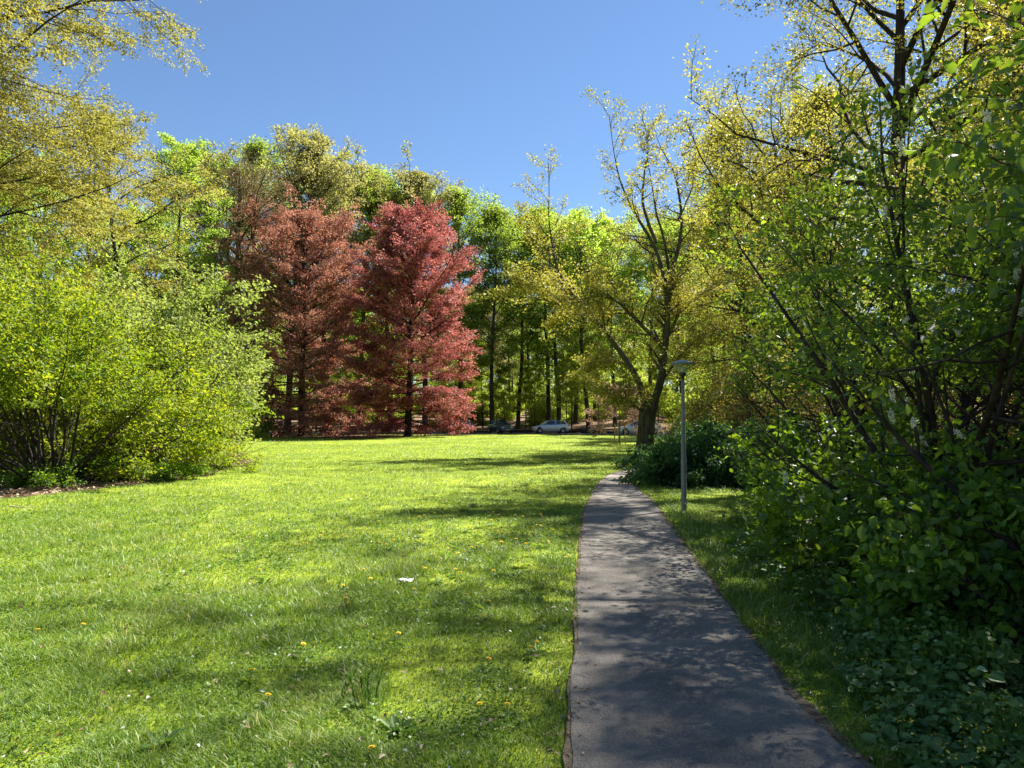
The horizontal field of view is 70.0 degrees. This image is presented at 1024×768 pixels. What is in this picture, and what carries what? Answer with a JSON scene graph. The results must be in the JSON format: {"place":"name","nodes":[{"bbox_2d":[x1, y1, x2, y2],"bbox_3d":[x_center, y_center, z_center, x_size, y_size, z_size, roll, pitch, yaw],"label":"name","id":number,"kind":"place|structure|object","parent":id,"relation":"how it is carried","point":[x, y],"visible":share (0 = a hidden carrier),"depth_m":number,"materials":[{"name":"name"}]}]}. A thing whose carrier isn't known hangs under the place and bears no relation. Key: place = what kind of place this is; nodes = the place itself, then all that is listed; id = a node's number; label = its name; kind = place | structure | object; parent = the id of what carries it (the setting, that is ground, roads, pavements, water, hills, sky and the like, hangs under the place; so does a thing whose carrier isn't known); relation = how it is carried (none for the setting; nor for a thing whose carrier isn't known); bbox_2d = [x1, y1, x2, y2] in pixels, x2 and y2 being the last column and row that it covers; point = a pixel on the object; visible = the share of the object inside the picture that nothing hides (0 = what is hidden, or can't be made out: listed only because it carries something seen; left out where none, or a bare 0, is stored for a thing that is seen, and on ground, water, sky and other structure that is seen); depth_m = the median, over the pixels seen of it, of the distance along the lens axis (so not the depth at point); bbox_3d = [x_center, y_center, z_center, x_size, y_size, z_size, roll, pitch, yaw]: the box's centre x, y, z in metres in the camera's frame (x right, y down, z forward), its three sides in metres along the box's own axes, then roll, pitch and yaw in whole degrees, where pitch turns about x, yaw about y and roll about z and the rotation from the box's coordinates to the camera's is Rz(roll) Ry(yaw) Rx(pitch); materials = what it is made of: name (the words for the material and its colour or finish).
{"place":"outdoors","nodes":[
{"label":"outdoors","id":0,"kind":"place"},
{"bbox_2d":[269,432,673,435],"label":"road","id":1,"kind":"structure","parent":0,"point":[499,433],"depth_m":78.43,"materials":[{"name":"grey asphalt"}]},
{"bbox_2d":[487,419,512,432],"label":"parked car","id":2,"kind":"object","parent":1,"relation":"on","point":[499,425],"visible":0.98,"depth_m":80.07,"materials":[{"name":"blue paint"}]},
{"bbox_2d":[531,420,568,432],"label":"parked car","id":3,"kind":"object","parent":1,"relation":"on","point":[561,426],"visible":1,"depth_m":79.89,"materials":[{"name":"grey paint"}]},
{"bbox_2d":[0,0,1010,394],"label":"sky","id":4,"kind":"structure","parent":0,"point":[475,87],"materials":[{"name":"blue"}]},
{"bbox_2d":[0,434,1023,767],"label":"lawn","id":5,"kind":"structure","parent":0,"point":[436,662],"depth_m":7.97,"materials":[{"name":"plant"}]},
{"bbox_2d":[98,199,202,346],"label":"beech tree","id":6,"kind":"object","parent":5,"relation":"on","point":[162,221],"visible":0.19,"depth_m":74.87,"materials":[{"name":"green plant"}]},
{"bbox_2d":[138,727,185,748],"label":"dock plant","id":7,"kind":"object","parent":5,"relation":"on","point":[172,735],"visible":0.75,"depth_m":3.79,"materials":[{"name":"green plant"}]},
{"bbox_2d":[168,247,244,374],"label":"beech tree","id":8,"kind":"object","parent":5,"relation":"on","point":[209,257],"visible":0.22,"depth_m":79.11,"materials":[{"name":"green plant"}]},
{"bbox_2d":[120,138,305,436],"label":"brown budding tree","id":9,"kind":"object","parent":5,"relation":"on","point":[252,188],"visible":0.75,"depth_m":65.97,"materials":[{"name":"plant"}]},
{"bbox_2d":[221,354,280,437],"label":"understorey beech","id":10,"kind":"object","parent":5,"relation":"on","point":[267,425],"visible":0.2,"depth_m":64.22,"materials":[{"name":"green plant"}]},
{"bbox_2d":[0,453,565,767],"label":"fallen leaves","id":11,"kind":"object","parent":5,"relation":"on","point":[326,754],"depth_m":4.67,"materials":[{"name":"plant"}]},
{"bbox_2d":[200,178,379,438],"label":"copper beech","id":12,"kind":"object","parent":5,"relation":"on","point":[308,224],"visible":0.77,"depth_m":68.25,"materials":[{"name":"red plant"}]},
{"bbox_2d":[341,668,381,709],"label":"dock plant","id":13,"kind":"object","parent":5,"relation":"on","point":[365,695],"visible":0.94,"depth_m":4.28,"materials":[{"name":"green plant"}]},
{"bbox_2d":[377,715,417,735],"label":"dock plant","id":14,"kind":"object","parent":5,"relation":"on","point":[394,720],"visible":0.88,"depth_m":3.97,"materials":[{"name":"green plant"}]},
{"bbox_2d":[584,382,669,443],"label":"staked sapling","id":15,"kind":"object","parent":5,"relation":"on","point":[611,410],"visible":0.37,"depth_m":45.47,"materials":[{"name":"plant"}]},
{"bbox_2d":[479,85,776,451],"bbox_3d":[5.329,-4.835,32.116,13.482,16.827,6.734,0,-3,0],"label":"oak tree","id":16,"kind":"object","parent":5,"relation":"on","point":[670,284],"visible":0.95,"depth_m":31.70,"materials":[{"name":"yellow plant"}]},
{"bbox_2d":[670,360,694,510],"bbox_3d":[3.145,0.986,13.427,0.452,2.874,0.452,0,-3,0],"label":"street lamp","id":17,"kind":"object","parent":5,"relation":"on","point":[682,374],"visible":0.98,"depth_m":13.38,"materials":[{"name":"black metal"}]},
{"bbox_2d":[655,365,751,436],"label":"understorey beech","id":18,"kind":"object","parent":5,"relation":"on","point":[707,399],"visible":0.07,"depth_m":32.70,"materials":[{"name":"green plant"}]},
{"bbox_2d":[725,507,1023,767],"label":"ground cover","id":19,"kind":"object","parent":5,"relation":"on","point":[982,705],"visible":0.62,"depth_m":4.24,"materials":[{"name":"green plant"}]},
{"bbox_2d":[0,435,1023,725],"bbox_3d":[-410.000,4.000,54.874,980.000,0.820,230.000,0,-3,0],"label":"leaf litter bed","id":20,"kind":"object","parent":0,"point":[40,491],"visible":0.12,"depth_m":16.83,"materials":[{"name":"plant"}]},
{"bbox_2d":[0,146,61,332],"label":"beech tree","id":21,"kind":"object","parent":20,"relation":"on","point":[4,219],"visible":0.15,"depth_m":46.37,"materials":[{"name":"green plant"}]},
{"bbox_2d":[0,460,87,488],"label":"bramble","id":22,"kind":"object","parent":20,"relation":"on","point":[42,476],"visible":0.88,"depth_m":17.61,"materials":[{"name":"green plant"}]},
{"bbox_2d":[0,140,124,328],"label":"beech tree","id":23,"kind":"object","parent":20,"relation":"on","point":[44,211],"visible":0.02,"depth_m":58.45,"materials":[{"name":"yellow plant"}]},
{"bbox_2d":[0,192,164,465],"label":"tall green shrub","id":24,"kind":"object","parent":20,"relation":"on","point":[63,261],"visible":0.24,"depth_m":22.79,"materials":[{"name":"green plant"}]},
{"bbox_2d":[23,187,160,341],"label":"beech tree","id":25,"kind":"object","parent":20,"relation":"on","point":[136,260],"visible":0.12,"depth_m":51.81,"materials":[{"name":"green plant"}]},
{"bbox_2d":[0,0,212,350],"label":"pale lime tree","id":26,"kind":"object","parent":20,"relation":"on","point":[33,161],"visible":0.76,"depth_m":34.84,"materials":[{"name":"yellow plant"}]},
{"bbox_2d":[64,451,148,482],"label":"bramble","id":27,"kind":"object","parent":20,"relation":"on","point":[101,462],"visible":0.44,"depth_m":19.46,"materials":[{"name":"green plant"}]},
{"bbox_2d":[30,241,216,453],"bbox_3d":[-16.755,-1.420,31.188,7.950,9.618,8.310,2,-3,-35],"label":"pale green shrub","id":28,"kind":"object","parent":20,"relation":"on","point":[136,304],"visible":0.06,"depth_m":31.80,"materials":[{"name":"green plant"}]},
{"bbox_2d":[14,93,235,321],"bbox_3d":[-24.740,-6.637,45.632,12.051,21.435,12.342,-2,-3,33],"label":"pale yellow tree","id":29,"kind":"object","parent":20,"relation":"on","point":[126,228],"visible":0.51,"depth_m":45.59,"materials":[{"name":"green plant"}]},
{"bbox_2d":[0,456,253,497],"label":"leaf litter","id":30,"kind":"object","parent":20,"relation":"on","point":[32,489],"visible":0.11,"depth_m":17.66,"materials":[{"name":"brown plant"}]},
{"bbox_2d":[0,280,261,472],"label":"yellow green shrub","id":31,"kind":"object","parent":20,"relation":"on","point":[155,327],"visible":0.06,"depth_m":25.00,"materials":[{"name":"green plant"}]},
{"bbox_2d":[3,341,264,483],"bbox_3d":[-11.589,1.466,22.114,7.385,5.572,6.876,-1,-3,18],"label":"yellow green shrub","id":32,"kind":"object","parent":20,"relation":"on","point":[193,454],"visible":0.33,"depth_m":20.68,"materials":[{"name":"green plant"}]},
{"bbox_2d":[0,261,283,485],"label":"hazel shrub","id":33,"kind":"object","parent":20,"relation":"on","point":[18,358],"visible":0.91,"depth_m":18.00,"materials":[{"name":"green plant"}]},
{"bbox_2d":[86,130,235,351],"bbox_3d":[-29.133,-8.117,59.983,11.900,25.681,10.658,1,-3,-25],"label":"slender green tree","id":34,"kind":"object","parent":20,"relation":"on","point":[192,160],"visible":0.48,"depth_m":60.59,"materials":[{"name":"green plant"}]},
{"bbox_2d":[56,221,281,462],"bbox_3d":[-12.353,-1.418,26.545,7.914,9.160,7.571,0,-3,-10],"label":"pale green shrub","id":35,"kind":"object","parent":20,"relation":"on","point":[241,362],"visible":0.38,"depth_m":26.20,"materials":[{"name":"green plant"}]},
{"bbox_2d":[140,460,209,481],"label":"bramble","id":36,"kind":"object","parent":20,"relation":"on","point":[166,472],"visible":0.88,"depth_m":19.59,"materials":[{"name":"green plant"}]},
{"bbox_2d":[330,194,487,437],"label":"crimson beech","id":37,"kind":"object","parent":20,"relation":"on","point":[415,234],"visible":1,"depth_m":66.03,"materials":[{"name":"red plant"}]},
{"bbox_2d":[610,421,745,488],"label":"evergreen shrub","id":38,"kind":"object","parent":20,"relation":"on","point":[661,467],"visible":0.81,"depth_m":18.19,"materials":[{"name":"green plant"}]},
{"bbox_2d":[648,411,766,454],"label":"evergreen shrub","id":39,"kind":"object","parent":20,"relation":"on","point":[699,428],"visible":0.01,"depth_m":20.94,"materials":[{"name":"green plant"}]},
{"bbox_2d":[665,322,765,422],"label":"understorey beech","id":40,"kind":"object","parent":20,"relation":"on","point":[674,405],"visible":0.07,"depth_m":42.69,"materials":[{"name":"green plant"}]},
{"bbox_2d":[668,195,768,396],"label":"beech tree","id":41,"kind":"object","parent":20,"relation":"on","point":[712,232],"visible":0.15,"depth_m":57.81,"materials":[{"name":"green plant"}]},
{"bbox_2d":[660,331,824,430],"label":"budding shrub","id":42,"kind":"object","parent":20,"relation":"on","point":[704,401],"visible":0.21,"depth_m":30.17,"materials":[{"name":"green plant"}]},
{"bbox_2d":[607,70,880,390],"bbox_3d":[12.895,-6.473,41.139,15.199,20.680,17.259,0,-3,2],"label":"spring oak","id":43,"kind":"object","parent":20,"relation":"on","point":[706,237],"visible":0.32,"depth_m":40.34,"materials":[{"name":"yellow plant"}]},
{"bbox_2d":[670,345,831,433],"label":"budding shrub","id":44,"kind":"object","parent":20,"relation":"on","point":[749,416],"visible":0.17,"depth_m":25.78,"materials":[{"name":"green plant"}]},
{"bbox_2d":[669,323,835,435],"bbox_3d":[13.170,1.248,37.348,9.792,9.206,10.016,2,-3,-39],"label":"budding shrub","id":45,"kind":"object","parent":20,"relation":"on","point":[741,358],"visible":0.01,"depth_m":39.06,"materials":[{"name":"green plant"}]},
{"bbox_2d":[703,425,817,488],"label":"evergreen shrub","id":46,"kind":"object","parent":20,"relation":"on","point":[730,483],"visible":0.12,"depth_m":17.67,"materials":[{"name":"green plant"}]},
{"bbox_2d":[656,119,904,378],"bbox_3d":[17.758,-6.050,45.591,16.920,20.275,14.901,-1,-3,29],"label":"spring oak","id":47,"kind":"object","parent":20,"relation":"on","point":[731,304],"visible":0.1,"depth_m":45.12,"materials":[{"name":"green plant"}]},
{"bbox_2d":[639,59,1004,411],"bbox_3d":[13.892,-5.843,32.697,13.709,18.653,15.567,1,-3,-23],"label":"spring oak","id":48,"kind":"object","parent":20,"relation":"on","point":[801,117],"visible":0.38,"depth_m":32.59,"materials":[{"name":"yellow plant"}]},
{"bbox_2d":[636,0,1023,398],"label":"spring oak","id":49,"kind":"object","parent":20,"relation":"on","point":[873,11],"visible":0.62,"depth_m":21.78,"materials":[{"name":"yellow plant"}]},
{"bbox_2d":[721,413,951,532],"bbox_3d":[5.144,1.367,11.726,3.646,1.854,3.579,0,-3,0],"label":"dogwood shrub","id":50,"kind":"object","parent":20,"relation":"on","point":[756,469],"depth_m":11.87,"materials":[{"name":"green plant"}]},
{"bbox_2d":[692,110,1023,552],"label":"cherry tree","id":51,"kind":"object","parent":20,"relation":"on","point":[765,332],"visible":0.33,"depth_m":11.49,"materials":[{"name":"green plant"}]},
{"bbox_2d":[715,357,1004,575],"bbox_3d":[4.181,0.939,8.854,3.439,2.436,3.930,0,-3,0],"label":"dogwood shrub","id":52,"kind":"object","parent":20,"relation":"on","point":[785,432],"visible":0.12,"depth_m":8.63,"materials":[{"name":"green plant"}]},
{"bbox_2d":[707,39,1023,551],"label":"cherry tree","id":53,"kind":"object","parent":20,"relation":"on","point":[993,409],"visible":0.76,"depth_m":7.01,"materials":[{"name":"green plant"}]},
{"bbox_2d":[713,117,1023,486],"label":"cherry tree","id":54,"kind":"object","parent":20,"relation":"on","point":[892,313],"visible":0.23,"depth_m":12.73,"materials":[{"name":"green plant"}]},
{"bbox_2d":[737,373,1023,625],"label":"dogwood shrub","id":55,"kind":"object","parent":20,"relation":"on","point":[830,545],"visible":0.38,"depth_m":6.62,"materials":[{"name":"green plant"}]},
{"bbox_2d":[741,300,1019,438],"bbox_3d":[11.841,1.065,23.435,7.834,7.365,8.013,2,-3,-30],"label":"budding shrub","id":56,"kind":"object","parent":20,"relation":"on","point":[821,408],"visible":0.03,"depth_m":24.09,"materials":[{"name":"green plant"}]},
{"bbox_2d":[772,0,1023,578],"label":"cherry tree","id":57,"kind":"object","parent":20,"relation":"on","point":[1015,192],"visible":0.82,"depth_m":5.64,"materials":[{"name":"green plant"}]},
{"bbox_2d":[781,302,1019,455],"bbox_3d":[10.150,1.097,17.921,6.677,6.137,6.528,-2,-4,42],"label":"budding shrub","id":58,"kind":"object","parent":20,"relation":"on","point":[912,409],"visible":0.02,"depth_m":17.92,"materials":[{"name":"green plant"}]},
{"bbox_2d":[785,58,1023,495],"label":"cherry tree","id":59,"kind":"object","parent":20,"relation":"on","point":[1008,315],"visible":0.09,"depth_m":9.78,"materials":[{"name":"green plant"}]},
{"bbox_2d":[817,0,1023,335],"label":"spring oak","id":60,"kind":"object","parent":20,"relation":"on","point":[921,139],"visible":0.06,"depth_m":27.62,"materials":[{"name":"green plant"}]},
{"bbox_2d":[830,419,1023,707],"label":"dogwood shrub","id":61,"kind":"object","parent":20,"relation":"on","point":[972,564],"visible":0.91,"depth_m":5.08,"materials":[{"name":"green plant"}]},
{"bbox_2d":[854,79,1019,436],"bbox_3d":[26.762,-6.872,38.039,17.766,21.288,15.646,-2,-3,33],"label":"spring oak","id":62,"kind":"object","parent":20,"relation":"on","point":[978,123],"visible":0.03,"depth_m":40.05,"materials":[{"name":"green plant"}]},
{"bbox_2d":[872,0,1023,300],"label":"spring oak","id":63,"kind":"object","parent":20,"relation":"on","point":[984,31],"visible":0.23,"depth_m":20.48,"materials":[{"name":"green plant"}]},
{"bbox_2d":[880,0,1023,302],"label":"spring oak","id":64,"kind":"object","parent":20,"relation":"on","point":[1002,26],"visible":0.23,"depth_m":15.39,"materials":[{"name":"green plant"}]},
{"bbox_2d":[11,405,1022,437],"bbox_3d":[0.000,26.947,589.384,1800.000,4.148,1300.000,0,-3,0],"label":"forest floor","id":65,"kind":"structure","parent":0,"point":[582,424],"depth_m":97.68,"materials":[{"name":"brown soil"}]},
{"bbox_2d":[139,139,265,360],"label":"pale green beech","id":66,"kind":"object","parent":65,"relation":"on","point":[194,198],"visible":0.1,"depth_m":91.94,"materials":[{"name":"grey plant"}]},
{"bbox_2d":[183,134,306,426],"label":"beech tree","id":67,"kind":"object","parent":65,"relation":"on","point":[260,145],"visible":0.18,"depth_m":90.62,"materials":[{"name":"green plant"}]},
{"bbox_2d":[230,122,390,429],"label":"pale green beech","id":68,"kind":"object","parent":65,"relation":"on","point":[312,156],"visible":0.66,"depth_m":81.42,"materials":[{"name":"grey plant"}]},
{"bbox_2d":[257,123,383,431],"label":"pale green beech","id":69,"kind":"object","parent":65,"relation":"on","point":[357,234],"visible":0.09,"depth_m":86.67,"materials":[{"name":"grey plant"}]},
{"bbox_2d":[324,157,408,427],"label":"beech tree","id":70,"kind":"object","parent":65,"relation":"on","point":[362,313],"visible":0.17,"depth_m":90.28,"materials":[{"name":"green plant"}]},
{"bbox_2d":[345,176,434,417],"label":"beech tree","id":71,"kind":"object","parent":65,"relation":"on","point":[370,220],"visible":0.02,"depth_m":92.08,"materials":[{"name":"green plant"}]},
{"bbox_2d":[360,140,486,430],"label":"pale green beech","id":72,"kind":"object","parent":65,"relation":"on","point":[415,183],"visible":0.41,"depth_m":88.87,"materials":[{"name":"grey plant"}]},
{"bbox_2d":[403,184,518,419],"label":"beech tree","id":73,"kind":"object","parent":65,"relation":"on","point":[461,197],"visible":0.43,"depth_m":89.75,"materials":[{"name":"green plant"}]},
{"bbox_2d":[441,360,502,423],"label":"understorey beech","id":74,"kind":"object","parent":65,"relation":"on","point":[486,411],"visible":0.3,"depth_m":100.66,"materials":[{"name":"green plant"}]},
{"bbox_2d":[466,338,500,427],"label":"thin tree","id":75,"kind":"object","parent":65,"relation":"on","point":[476,385],"visible":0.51,"depth_m":94.21,"materials":[{"name":"green plant"}]},
{"bbox_2d":[445,202,536,431],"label":"beech tree","id":76,"kind":"object","parent":65,"relation":"on","point":[507,234],"visible":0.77,"depth_m":86.94,"materials":[{"name":"green plant"}]},
{"bbox_2d":[475,367,524,425],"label":"understorey beech","id":77,"kind":"object","parent":65,"relation":"on","point":[510,416],"visible":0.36,"depth_m":103.25,"materials":[{"name":"green plant"}]},
{"bbox_2d":[492,361,518,419],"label":"thin tree","id":78,"kind":"object","parent":65,"relation":"on","point":[502,381],"visible":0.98,"depth_m":87.72,"materials":[{"name":"green plant"}]},
{"bbox_2d":[465,212,556,428],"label":"beech tree","id":79,"kind":"object","parent":65,"relation":"on","point":[522,363],"visible":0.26,"depth_m":93.04,"materials":[{"name":"green plant"}]},
{"bbox_2d":[512,365,537,428],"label":"thin tree","id":80,"kind":"object","parent":65,"relation":"on","point":[526,376],"visible":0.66,"depth_m":91.87,"materials":[{"name":"green plant"}]},
{"bbox_2d":[495,286,558,410],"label":"beech tree","id":81,"kind":"object","parent":65,"relation":"on","point":[528,355],"visible":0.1,"depth_m":108.92,"materials":[{"name":"green plant"}]},
{"bbox_2d":[520,360,546,425],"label":"thin tree","id":82,"kind":"object","parent":65,"relation":"on","point":[537,369],"visible":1,"depth_m":89.03,"materials":[{"name":"green plant"}]},
{"bbox_2d":[498,200,589,420],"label":"beech tree","id":83,"kind":"object","parent":65,"relation":"on","point":[542,354],"visible":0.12,"depth_m":94.72,"materials":[{"name":"green plant"}]},
{"bbox_2d":[529,383,568,425],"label":"understorey beech","id":84,"kind":"object","parent":65,"relation":"on","point":[543,409],"visible":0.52,"depth_m":97.54,"materials":[{"name":"green plant"}]},
{"bbox_2d":[506,211,594,419],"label":"beech tree","id":85,"kind":"object","parent":65,"relation":"on","point":[551,342],"visible":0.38,"depth_m":90.93,"materials":[{"name":"green plant"}]},
{"bbox_2d":[550,352,583,423],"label":"thin tree","id":86,"kind":"object","parent":65,"relation":"on","point":[559,379],"visible":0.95,"depth_m":85.97,"materials":[{"name":"green plant"}]},
{"bbox_2d":[553,347,582,428],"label":"thin tree","id":87,"kind":"object","parent":65,"relation":"on","point":[577,387],"visible":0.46,"depth_m":90.54,"materials":[{"name":"green plant"}]},
{"bbox_2d":[555,386,592,422],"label":"understorey beech","id":88,"kind":"object","parent":65,"relation":"on","point":[581,410],"visible":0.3,"depth_m":106.79,"materials":[{"name":"green plant"}]},
{"bbox_2d":[533,204,636,428],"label":"beech tree","id":89,"kind":"object","parent":65,"relation":"on","point":[578,216],"visible":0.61,"depth_m":87.00,"materials":[{"name":"green plant"}]},
{"bbox_2d":[172,310,1001,408],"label":"wood","id":90,"kind":"object","parent":65,"relation":"on","point":[506,386],"depth_m":215.77,"materials":[{"name":"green plant"}]},
{"bbox_2d":[559,241,639,423],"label":"pale green beech","id":91,"kind":"object","parent":65,"relation":"on","point":[575,417],"visible":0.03,"depth_m":103.64,"materials":[{"name":"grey plant"}]},
{"bbox_2d":[559,213,648,426],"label":"beech tree","id":92,"kind":"object","parent":65,"relation":"on","point":[606,340],"visible":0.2,"depth_m":91.58,"materials":[{"name":"green plant"}]},
{"bbox_2d":[607,209,688,393],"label":"beech tree","id":93,"kind":"object","parent":65,"relation":"on","point":[638,278],"visible":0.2,"depth_m":89.14,"materials":[{"name":"green plant"}]},
{"bbox_2d":[643,351,675,422],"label":"thin tree","id":94,"kind":"object","parent":65,"relation":"on","point":[654,378],"visible":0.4,"depth_m":87.82,"materials":[{"name":"green plant"}]},
{"bbox_2d":[627,216,709,425],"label":"beech tree","id":95,"kind":"object","parent":65,"relation":"on","point":[667,231],"visible":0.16,"depth_m":85.44,"materials":[{"name":"green plant"}]},
{"bbox_2d":[660,204,737,383],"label":"beech tree","id":96,"kind":"object","parent":65,"relation":"on","point":[712,358],"visible":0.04,"depth_m":84.27,"materials":[{"name":"green plant"}]},
{"bbox_2d":[905,33,1013,378],"bbox_3d":[31.426,-9.172,48.270,12.644,26.610,11.723,-1,-3,24],"label":"beech tree","id":97,"kind":"object","parent":65,"relation":"on","point":[949,43],"visible":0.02,"depth_m":48.29,"materials":[{"name":"green plant"}]},
{"bbox_2d":[570,470,865,767],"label":"path","id":98,"kind":"structure","parent":0,"point":[675,678],"depth_m":4.84,"materials":[{"name":"grey asphalt"}]},
{"bbox_2d":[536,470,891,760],"bbox_3d":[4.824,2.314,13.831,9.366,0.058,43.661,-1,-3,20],"label":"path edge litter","id":99,"kind":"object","parent":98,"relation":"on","point":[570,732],"visible":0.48,"depth_m":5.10,"materials":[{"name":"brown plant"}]},
{"bbox_2d":[562,476,875,767],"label":"path edge dirt","id":100,"kind":"structure","parent":0,"point":[809,709],"depth_m":4.43,"materials":[{"name":"brown soil"}]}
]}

